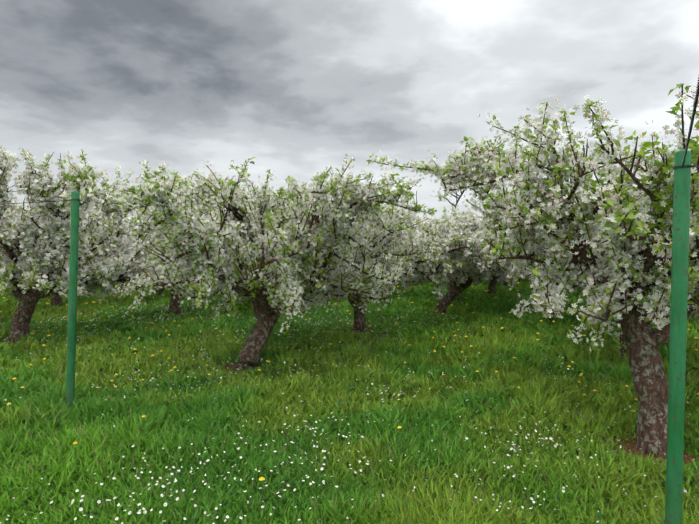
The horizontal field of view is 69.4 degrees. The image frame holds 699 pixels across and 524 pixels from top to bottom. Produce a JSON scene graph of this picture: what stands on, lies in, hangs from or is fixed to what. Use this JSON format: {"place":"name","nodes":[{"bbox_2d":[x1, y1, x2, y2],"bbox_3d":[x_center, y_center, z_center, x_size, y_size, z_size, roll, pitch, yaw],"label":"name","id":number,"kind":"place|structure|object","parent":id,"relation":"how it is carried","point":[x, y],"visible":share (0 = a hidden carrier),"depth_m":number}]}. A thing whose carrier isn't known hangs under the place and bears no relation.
{"place":"outdoors","nodes":[
{"label":"outdoors","id":0,"kind":"place"},
{"bbox_2d":[0,0,698,225],"label":"sky","id":1,"kind":"structure","parent":0,"point":[297,87]},
{"bbox_2d":[1,293,698,523],"bbox_3d":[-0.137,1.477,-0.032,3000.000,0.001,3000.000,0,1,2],"label":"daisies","id":2,"kind":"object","parent":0,"point":[169,467],"depth_m":3.33},
{"bbox_2d":[6,191,84,406],"bbox_3d":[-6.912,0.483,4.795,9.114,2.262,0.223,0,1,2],"label":"fence post","id":3,"kind":"object","parent":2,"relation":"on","point":[75,200],"visible":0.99,"depth_m":4.54},
{"bbox_2d":[7,199,131,307],"bbox_3d":[-7.363,-0.157,12.710,3.817,2.940,3.824,-1,2,-30],"label":"apple tree","id":4,"kind":"object","parent":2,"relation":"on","point":[56,299],"visible":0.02,"depth_m":12.61},
{"bbox_2d":[0,145,168,342],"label":"apple tree","id":5,"kind":"object","parent":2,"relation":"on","point":[31,274],"visible":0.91,"depth_m":7.47},
{"bbox_2d":[123,224,145,249],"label":"apple tree","id":6,"kind":"object","parent":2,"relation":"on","point":[132,232],"visible":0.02,"depth_m":19.40},
{"bbox_2d":[121,228,171,294],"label":"apple tree","id":7,"kind":"object","parent":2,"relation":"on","point":[160,290],"visible":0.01,"depth_m":15.17},
{"bbox_2d":[79,185,270,314],"bbox_3d":[-3.866,-0.213,11.750,4.444,3.091,4.969,0,1,-15],"label":"apple tree","id":8,"kind":"object","parent":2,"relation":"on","point":[174,305],"visible":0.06,"depth_m":10.69},
{"bbox_2d":[105,154,444,369],"bbox_3d":[-0.788,0.084,6.835,4.178,2.860,4.494,0,1,2],"label":"apple tree","id":9,"kind":"object","parent":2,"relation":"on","point":[217,244],"visible":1,"depth_m":5.71},
{"bbox_2d":[0,264,698,523],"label":"meadow grass","id":10,"kind":"structure","parent":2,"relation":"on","point":[100,443],"depth_m":4.29},
{"bbox_2d":[0,279,698,523],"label":"meadow flowers","id":11,"kind":"object","parent":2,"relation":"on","point":[260,478],"visible":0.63,"depth_m":3.73},
{"bbox_2d":[1,329,698,465],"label":"bare soil","id":12,"kind":"structure","parent":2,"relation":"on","point":[631,447],"depth_m":3.73},
{"bbox_2d":[264,197,486,332],"bbox_3d":[0.316,0.158,8.732,4.058,2.529,3.823,-1,2,-27],"label":"apple tree","id":13,"kind":"object","parent":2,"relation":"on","point":[455,241],"visible":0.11,"depth_m":8.89},
{"bbox_2d":[400,193,531,314],"bbox_3d":[2.374,-0.049,11.856,4.959,2.850,4.580,-1,2,-27],"label":"apple tree","id":14,"kind":"object","parent":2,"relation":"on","point":[472,272],"visible":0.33,"depth_m":10.57},
{"bbox_2d":[439,219,500,300],"bbox_3d":[3.005,-0.037,14.342,3.440,2.588,3.446,1,2,42],"label":"apple tree","id":15,"kind":"object","parent":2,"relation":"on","point":[457,297],"depth_m":14.24},
{"bbox_2d":[468,217,530,294],"bbox_3d":[4.460,-0.116,16.468,4.741,2.736,4.224,1,2,44],"label":"apple tree","id":16,"kind":"object","parent":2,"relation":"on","point":[492,285],"depth_m":16.07},
{"bbox_2d":[366,83,698,458],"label":"apple tree","id":17,"kind":"object","parent":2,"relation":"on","point":[626,273],"visible":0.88,"depth_m":3.62},
{"bbox_2d":[487,185,649,322],"bbox_3d":[4.945,-0.059,9.758,5.746,2.938,4.238,-1,1,-24],"label":"apple tree","id":18,"kind":"object","parent":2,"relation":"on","point":[528,273],"visible":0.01,"depth_m":9.58},
{"bbox_2d":[526,189,698,359],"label":"apple tree","id":19,"kind":"object","parent":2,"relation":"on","point":[575,286],"visible":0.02,"depth_m":6.46},
{"bbox_2d":[665,77,698,523],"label":"fence post","id":20,"kind":"object","parent":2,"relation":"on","point":[683,166],"visible":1,"depth_m":2.31}
]}

